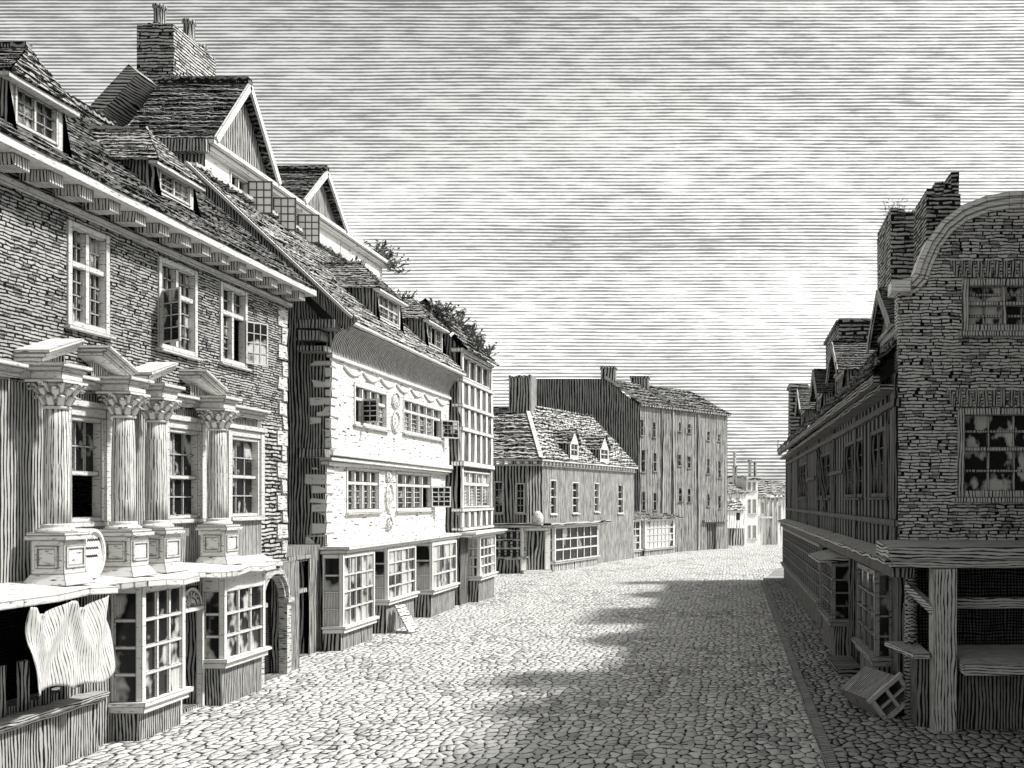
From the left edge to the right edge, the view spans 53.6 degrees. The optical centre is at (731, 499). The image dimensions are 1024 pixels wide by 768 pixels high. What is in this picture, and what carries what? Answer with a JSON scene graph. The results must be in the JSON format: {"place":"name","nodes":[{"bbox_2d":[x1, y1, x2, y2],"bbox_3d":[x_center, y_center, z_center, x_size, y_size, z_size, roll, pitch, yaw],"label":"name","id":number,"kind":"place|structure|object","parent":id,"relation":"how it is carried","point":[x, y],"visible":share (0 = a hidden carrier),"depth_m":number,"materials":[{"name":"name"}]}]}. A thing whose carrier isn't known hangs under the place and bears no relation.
{"place":"outdoors","nodes":[
{"label":"outdoors","id":0,"kind":"place"},
{"bbox_2d":[56,544,824,767],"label":"street","id":1,"kind":"structure","parent":0,"point":[675,660],"depth_m":18.82,"materials":[{"name":"grey stone"}]},
{"bbox_2d":[0,41,316,767],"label":"brick house","id":2,"kind":"structure","parent":1,"relation":"on","point":[143,391],"depth_m":15.60,"materials":[{"name":"brick"}]},
{"bbox_2d":[25,595,114,695],"bbox_3d":[-8.869,1.958,13.124,0.314,1.201,1.671,0,0,0],"label":"hanging cloth","id":3,"kind":"object","parent":2,"relation":"hanging from","point":[70,643],"visible":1,"depth_m":13.10,"materials":[{"name":"white fabric"}]},
{"bbox_2d":[64,219,116,339],"bbox_3d":[-10.013,-3.403,15.164,0.214,1.654,1.118,0,0,0],"label":"window","id":4,"kind":"structure","parent":2,"relation":"in","point":[88,249],"depth_m":15.16,"materials":[{"name":"white wood"}]},
{"bbox_2d":[69,399,112,527],"bbox_3d":[-10.005,-0.540,15.090,0.230,1.960,1.220,0,0,0],"label":"window","id":5,"kind":"structure","parent":2,"relation":"in","point":[91,425],"depth_m":15.37,"materials":[{"name":"white wood"}]},
{"bbox_2d":[108,585,193,740],"bbox_3d":[-9.217,2.520,15.523,0.579,2.360,1.360,0,0,0],"label":"bay window","id":6,"kind":"structure","parent":2,"relation":"in","point":[148,624],"depth_m":15.14,"materials":[{"name":"white wood"}]},
{"bbox_2d":[156,255,203,360],"bbox_3d":[-9.821,-3.427,17.579,0.599,1.666,1.453,0,0,0],"label":"window","id":7,"kind":"structure","parent":2,"relation":"in","point":[177,283],"depth_m":17.56,"materials":[{"name":"white wood"}]},
{"bbox_2d":[167,414,206,523],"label":"window","id":8,"kind":"structure","parent":2,"relation":"in","point":[186,436],"depth_m":18.01,"materials":[{"name":"white wood"}]},
{"bbox_2d":[202,571,271,705],"bbox_3d":[-9.255,2.530,18.275,0.503,2.340,1.722,0,0,0],"label":"bay window","id":9,"kind":"structure","parent":2,"relation":"in","point":[235,607],"depth_m":17.92,"materials":[{"name":"white wood"}]},
{"bbox_2d":[218,281,267,371],"bbox_3d":[-9.988,-3.463,19.737,0.365,1.634,1.502,0,0,8],"label":"window","id":10,"kind":"structure","parent":2,"relation":"in","point":[233,301],"depth_m":19.98,"materials":[{"name":"white wood"}]},
{"bbox_2d":[226,423,267,521],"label":"window","id":11,"kind":"structure","parent":2,"relation":"in","point":[245,443],"depth_m":20.18,"materials":[{"name":"white wood"}]},
{"bbox_2d":[265,579,270,674],"bbox_3d":[-9.820,2.645,20.175,0.060,2.070,1.150,0,0,0],"label":"door","id":12,"kind":"structure","parent":2,"relation":"in","point":[268,590],"depth_m":20.63,"materials":[{"name":"grey wood"}]},
{"bbox_2d":[90,3,388,318],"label":"tall gabled house","id":13,"kind":"structure","parent":1,"relation":"on","point":[178,96],"depth_m":26.68,"materials":[{"name":"tile"}]},
{"bbox_2d":[230,170,272,213],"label":"window","id":14,"kind":"structure","parent":13,"relation":"in","point":[261,191],"depth_m":26.68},
{"bbox_2d":[273,197,295,230],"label":"window","id":15,"kind":"structure","parent":13,"relation":"in","point":[285,206],"depth_m":28.13,"materials":[{"name":"grey glass"}]},
{"bbox_2d":[296,214,319,243],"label":"window","id":16,"kind":"structure","parent":13,"relation":"in","point":[310,223],"depth_m":29.73,"materials":[{"name":"grey glass"}]},
{"bbox_2d":[340,243,350,258],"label":"window","id":17,"kind":"structure","parent":13,"relation":"in","point":[341,244],"depth_m":33.41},
{"bbox_2d":[363,239,410,274],"bbox_3d":[-13.032,-9.243,37.069,1.691,1.458,1.150,0,0,-33],"label":"roof weed","id":18,"kind":"object","parent":13,"relation":"on","point":[388,256],"visible":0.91,"depth_m":36.94,"materials":[{"name":"grey plant"}]},
{"bbox_2d":[286,545,319,656],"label":"alley wall","id":19,"kind":"structure","parent":1,"relation":"on","point":[307,557],"depth_m":23.32,"materials":[{"name":"grey wood"}]},
{"bbox_2d":[184,160,466,650],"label":"pargeted house","id":20,"kind":"structure","parent":1,"relation":"on","point":[375,371],"depth_m":26.43,"materials":[{"name":"paint"}]},
{"bbox_2d":[331,254,368,267],"bbox_3d":[-11.255,-6.905,28.691,1.097,0.623,0.801,0,0,-24],"label":"roof weed","id":21,"kind":"object","parent":20,"relation":"on","point":[356,258],"visible":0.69,"depth_m":28.55,"materials":[{"name":"grey plant"}]},
{"bbox_2d":[321,550,379,650],"bbox_3d":[-9.705,2.520,24.925,0.602,2.360,2.322,0,0,0],"label":"bay window","id":22,"kind":"structure","parent":20,"relation":"in","point":[349,616],"depth_m":24.26,"materials":[{"name":"white wood"}]},
{"bbox_2d":[345,467,382,514],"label":"window","id":23,"kind":"structure","parent":20,"relation":"in","point":[362,484],"depth_m":26.47,"materials":[{"name":"white wood"}]},
{"bbox_2d":[353,382,390,432],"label":"window","id":24,"kind":"structure","parent":20,"relation":"in","point":[372,402],"depth_m":26.13,"materials":[{"name":"white wood"}]},
{"bbox_2d":[372,544,419,633],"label":"bay window","id":25,"kind":"structure","parent":20,"relation":"in","point":[395,567],"depth_m":27.51,"materials":[{"name":"white wood"}]},
{"bbox_2d":[393,288,418,301],"bbox_3d":[-11.140,-6.809,32.797,1.353,0.739,0.884,0,0,0],"label":"roof weed","id":26,"kind":"object","parent":20,"relation":"on","point":[404,293],"visible":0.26,"depth_m":32.82,"materials":[{"name":"grey plant"}]},
{"bbox_2d":[395,471,450,512],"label":"window","id":27,"kind":"structure","parent":20,"relation":"in","point":[409,485],"depth_m":31.28,"materials":[{"name":"white wood"}]},
{"bbox_2d":[402,397,458,441],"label":"window","id":28,"kind":"structure","parent":20,"relation":"in","point":[419,418],"depth_m":31.57,"materials":[{"name":"white wood"}]},
{"bbox_2d":[414,540,459,616],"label":"bay window","id":29,"kind":"structure","parent":20,"relation":"in","point":[436,562],"depth_m":31.15,"materials":[{"name":"white wood"}]},
{"bbox_2d":[394,604,418,632],"bbox_3d":[-9.112,3.326,27.352,0.918,0.772,0.499,0,0,37],"label":"sandwich board sign","id":30,"kind":"object","parent":1,"relation":"on","point":[405,616],"visible":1,"depth_m":27.27,"materials":[{"name":"white wood"}]},
{"bbox_2d":[508,366,731,551],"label":"warehouse block","id":31,"kind":"structure","parent":1,"relation":"on","point":[672,442],"depth_m":68.51,"materials":[{"name":"wood"}]},
{"bbox_2d":[640,419,644,436],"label":"window","id":32,"kind":"structure","parent":31,"relation":"in","point":[641,421],"depth_m":66.29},
{"bbox_2d":[641,449,646,472],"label":"window","id":33,"kind":"structure","parent":31,"relation":"in","point":[642,451],"depth_m":66.44,"materials":[{"name":"grey glass"}]},
{"bbox_2d":[641,492,646,510],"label":"window","id":34,"kind":"structure","parent":31,"relation":"in","point":[643,493],"depth_m":66.44,"materials":[{"name":"grey glass"}]},
{"bbox_2d":[652,422,656,437],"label":"window","id":35,"kind":"structure","parent":31,"relation":"in","point":[654,423],"depth_m":67.35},
{"bbox_2d":[653,453,657,471],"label":"window","id":36,"kind":"structure","parent":31,"relation":"in","point":[654,454],"depth_m":67.37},
{"bbox_2d":[653,492,657,510],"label":"window","id":37,"kind":"structure","parent":31,"relation":"in","point":[654,494],"depth_m":67.37,"materials":[{"name":"white wood"}]},
{"bbox_2d":[678,454,682,466],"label":"window","id":38,"kind":"structure","parent":31,"relation":"in","point":[679,455],"depth_m":69.51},
{"bbox_2d":[678,488,682,502],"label":"window","id":39,"kind":"structure","parent":31,"relation":"in","point":[680,489],"depth_m":69.62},
{"bbox_2d":[687,424,691,433],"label":"window","id":40,"kind":"structure","parent":31,"relation":"in","point":[689,425],"depth_m":70.42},
{"bbox_2d":[687,456,691,468],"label":"window","id":41,"kind":"structure","parent":31,"relation":"in","point":[689,457],"depth_m":70.39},
{"bbox_2d":[687,488,691,502],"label":"window","id":42,"kind":"structure","parent":31,"relation":"in","point":[689,489],"depth_m":70.45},
{"bbox_2d":[707,458,710,474],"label":"window","id":43,"kind":"structure","parent":31,"relation":"in","point":[708,459],"depth_m":72.20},
{"bbox_2d":[707,493,710,506],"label":"window","id":44,"kind":"structure","parent":31,"relation":"in","point":[708,494],"depth_m":72.20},
{"bbox_2d":[707,523,713,548],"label":"door","id":45,"kind":"structure","parent":31,"relation":"in","point":[710,526],"depth_m":72.59,"materials":[{"name":"grey wood"}]},
{"bbox_2d":[718,496,720,508],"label":"window","id":46,"kind":"structure","parent":31,"relation":"in","point":[719,497],"depth_m":73.31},
{"bbox_2d":[718,461,721,478],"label":"window","id":47,"kind":"structure","parent":31,"relation":"in","point":[719,462],"depth_m":73.31,"materials":[{"name":"grey glass"}]},
{"bbox_2d":[634,511,682,556],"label":"bow window shop","id":48,"kind":"structure","parent":1,"relation":"on","point":[654,533],"depth_m":65.26,"materials":[{"name":"tile"}]},
{"bbox_2d":[634,521,642,556],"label":"bay window","id":49,"kind":"structure","parent":48,"relation":"in","point":[637,524],"depth_m":63.19,"materials":[{"name":"white wood"}]},
{"bbox_2d":[640,519,675,555],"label":"bay window","id":50,"kind":"structure","parent":48,"relation":"in","point":[657,536],"depth_m":65.69,"materials":[{"name":"white wood"}]},
{"bbox_2d":[727,452,749,546],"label":"gabled cottage","id":51,"kind":"structure","parent":1,"relation":"on","point":[737,515],"depth_m":77.55,"materials":[{"name":"paint"}]},
{"bbox_2d":[758,480,785,544],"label":"tiled cottage","id":52,"kind":"structure","parent":1,"relation":"on","point":[771,502],"depth_m":80.57,"materials":[{"name":"paint"}]},
{"bbox_2d":[760,502,764,514],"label":"window","id":53,"kind":"structure","parent":52,"relation":"in","point":[762,503],"depth_m":80.20,"materials":[{"name":"grey glass"}]},
{"bbox_2d":[778,505,780,519],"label":"window","id":54,"kind":"structure","parent":52,"relation":"in","point":[779,506],"depth_m":80.90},
{"bbox_2d":[761,581,839,767],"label":"kerb","id":55,"kind":"structure","parent":1,"relation":"on","point":[828,756],"depth_m":17.79,"materials":[{"name":"grey stone"}]},
{"bbox_2d":[418,298,506,604],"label":"timber framed house","id":56,"kind":"structure","parent":0,"point":[469,514],"depth_m":35.31,"materials":[{"name":"wood"}]},
{"bbox_2d":[420,297,498,357],"bbox_3d":[-10.004,-6.424,36.347,1.958,1.969,5.536,0,0,0],"label":"roof weed","id":57,"kind":"object","parent":56,"relation":"on","point":[438,310],"visible":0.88,"depth_m":36.28,"materials":[{"name":"grey plant"}]},
{"bbox_2d":[464,355,489,389],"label":"window","id":58,"kind":"structure","parent":56,"relation":"in","point":[477,373],"depth_m":36.39,"materials":[{"name":"white wood"}]},
{"bbox_2d":[464,470,489,507],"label":"window","id":59,"kind":"structure","parent":56,"relation":"in","point":[476,484],"depth_m":36.39,"materials":[{"name":"white wood"}]},
{"bbox_2d":[468,534,498,601],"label":"bay window","id":60,"kind":"structure","parent":56,"relation":"in","point":[482,571],"depth_m":35.62,"materials":[{"name":"white wood"}]},
{"bbox_2d":[0,0,1023,482],"label":"sky","id":61,"kind":"structure","parent":0,"point":[689,195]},
{"bbox_2d":[491,374,637,573],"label":"corner shop house","id":62,"kind":"structure","parent":0,"point":[574,485],"depth_m":52.00,"materials":[{"name":"paint"}]},
{"bbox_2d":[493,481,504,514],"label":"window","id":63,"kind":"structure","parent":62,"relation":"in","point":[498,486],"depth_m":49.40,"materials":[{"name":"grey glass"}]},
{"bbox_2d":[496,530,527,572],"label":"bay window","id":64,"kind":"structure","parent":62,"relation":"in","point":[508,558],"depth_m":49.05,"materials":[{"name":"grey wood"}]},
{"bbox_2d":[514,483,525,514],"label":"window","id":65,"kind":"structure","parent":62,"relation":"in","point":[519,487],"depth_m":49.37,"materials":[{"name":"grey wood"}]},
{"bbox_2d":[527,531,543,569],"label":"door","id":66,"kind":"structure","parent":62,"relation":"in","point":[535,539],"depth_m":49.38,"materials":[{"name":"grey wood"}]},
{"bbox_2d":[532,511,542,528],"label":"globe lamp","id":67,"kind":"object","parent":62,"relation":"on","point":[537,517],"visible":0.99,"depth_m":48.71,"materials":[{"name":"white glass"}]},
{"bbox_2d":[550,479,558,514],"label":"window","id":68,"kind":"structure","parent":62,"relation":"in","point":[553,483],"depth_m":51.21,"materials":[{"name":"white wood"}]},
{"bbox_2d":[551,525,600,571],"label":"bay window","id":69,"kind":"structure","parent":62,"relation":"in","point":[572,547],"depth_m":52.43,"materials":[{"name":"white wood"}]},
{"bbox_2d":[572,482,580,514],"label":"window","id":70,"kind":"structure","parent":62,"relation":"in","point":[575,485],"depth_m":53.83,"materials":[{"name":"white wood"}]},
{"bbox_2d":[594,483,600,512],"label":"window","id":71,"kind":"structure","parent":62,"relation":"in","point":[596,485],"depth_m":56.59,"materials":[{"name":"white wood"}]},
{"bbox_2d":[618,484,623,513],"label":"window","id":72,"kind":"structure","parent":62,"relation":"in","point":[620,487],"depth_m":60.20,"materials":[{"name":"white wood"}]},
{"bbox_2d":[727,460,760,544],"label":"narrow town house","id":73,"kind":"structure","parent":0,"point":[748,483],"depth_m":79.32,"materials":[{"name":"paint"}]},
{"bbox_2d":[747,482,751,491],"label":"window","id":74,"kind":"structure","parent":73,"relation":"in","point":[749,483],"depth_m":79.15,"materials":[{"name":"grey glass"}]},
{"bbox_2d":[747,499,751,514],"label":"window","id":75,"kind":"structure","parent":73,"relation":"in","point":[749,500],"depth_m":79.15,"materials":[{"name":"grey glass"}]},
{"bbox_2d":[747,525,751,539],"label":"window","id":76,"kind":"structure","parent":73,"relation":"in","point":[749,526],"depth_m":79.15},
{"bbox_2d":[752,482,756,491],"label":"window","id":77,"kind":"structure","parent":73,"relation":"in","point":[754,483],"depth_m":79.34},
{"bbox_2d":[752,499,756,514],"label":"window","id":78,"kind":"structure","parent":73,"relation":"in","point":[754,500],"depth_m":79.38,"materials":[{"name":"white"}]},
{"bbox_2d":[752,525,756,539],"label":"window","id":79,"kind":"structure","parent":73,"relation":"in","point":[754,526],"depth_m":79.38,"materials":[{"name":"grey glass"}]},
{"bbox_2d":[767,567,783,577],"bbox_3d":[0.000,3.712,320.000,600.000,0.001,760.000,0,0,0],"label":"ground","id":80,"kind":"structure","parent":0,"point":[777,573],"depth_m":49.13,"materials":[{"name":"grey stone"}]},
{"bbox_2d":[763,578,1023,767],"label":"pavement","id":81,"kind":"structure","parent":0,"point":[859,737],"depth_m":15.13,"materials":[{"name":"grey stone"}]},
{"bbox_2d":[829,655,859,675],"bbox_3d":[2.422,3.531,20.802,0.534,0.190,1.608,0,0,0],"label":"doorstep","id":82,"kind":"object","parent":81,"relation":"on","point":[845,665],"depth_m":20.38,"materials":[{"name":"grey stone"}]},
{"bbox_2d":[840,666,904,718],"bbox_3d":[2.502,3.286,16.675,0.908,0.863,1.231,0,0,-17],"label":"crate","id":83,"kind":"object","parent":81,"relation":"on","point":[871,690],"visible":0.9,"depth_m":16.43,"materials":[{"name":"grey wood"}]},
{"bbox_2d":[777,171,1023,712],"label":"curved gable house","id":84,"kind":"structure","parent":81,"relation":"on","point":[907,407],"depth_m":16.64,"materials":[{"name":"brick"}]},
{"bbox_2d":[797,462,806,499],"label":"window","id":85,"kind":"structure","parent":84,"relation":"in","point":[802,467],"depth_m":36.61,"materials":[{"name":"grey wood"}]},
{"bbox_2d":[780,527,828,629],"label":"wall","id":86,"kind":"structure","parent":84,"relation":"in","point":[802,573],"depth_m":33.04,"materials":[{"name":"grey wood"}]},
{"bbox_2d":[814,451,830,499],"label":"window","id":87,"kind":"structure","parent":84,"relation":"in","point":[826,457],"depth_m":28.16,"materials":[{"name":"grey wood"}]},
{"bbox_2d":[808,549,848,655],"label":"bay window","id":88,"kind":"structure","parent":84,"relation":"in","point":[834,608],"depth_m":22.54,"materials":[{"name":"grey wood"}]},
{"bbox_2d":[841,436,863,499],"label":"window","id":89,"kind":"structure","parent":84,"relation":"in","point":[848,447],"depth_m":22.58,"materials":[{"name":"grey wood"}]},
{"bbox_2d":[857,650,859,663],"bbox_3d":[2.759,2.600,20.650,0.050,2.000,1.100,0,0,0],"label":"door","id":90,"kind":"structure","parent":84,"relation":"in","point":[858,653],"depth_m":20.96,"materials":[{"name":"grey wood"}]},
{"bbox_2d":[851,562,892,673],"bbox_3d":[2.610,2.425,18.247,0.425,2.370,2.472,0,0,0],"label":"bay window","id":91,"kind":"structure","parent":84,"relation":"in","point":[874,587],"depth_m":17.14,"materials":[{"name":"grey wood"}]},
{"bbox_2d":[866,424,890,499],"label":"window","id":92,"kind":"structure","parent":84,"relation":"in","point":[876,436],"depth_m":18.70,"materials":[{"name":"grey wood"}]},
{"bbox_2d":[883,199,909,215],"bbox_3d":[3.407,-6.052,20.148,0.642,0.415,0.420,0,0,0],"label":"roof weed","id":93,"kind":"object","parent":84,"relation":"on","point":[899,205],"visible":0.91,"depth_m":20.15,"materials":[{"name":"grey plant"}]},
{"bbox_2d":[946,390,1023,502],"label":"window","id":94,"kind":"structure","parent":84,"relation":"in","point":[990,441],"depth_m":16.61,"materials":[{"name":"grey glass"}]},
{"bbox_2d":[950,261,1023,336],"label":"window","id":95,"kind":"structure","parent":84,"relation":"in","point":[985,312],"depth_m":16.47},
{"bbox_2d":[884,560,1023,730],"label":"shopfront","id":96,"kind":"object","parent":81,"relation":"on","point":[960,647],"visible":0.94,"depth_m":15.37,"materials":[{"name":"grey wood"}]}
]}

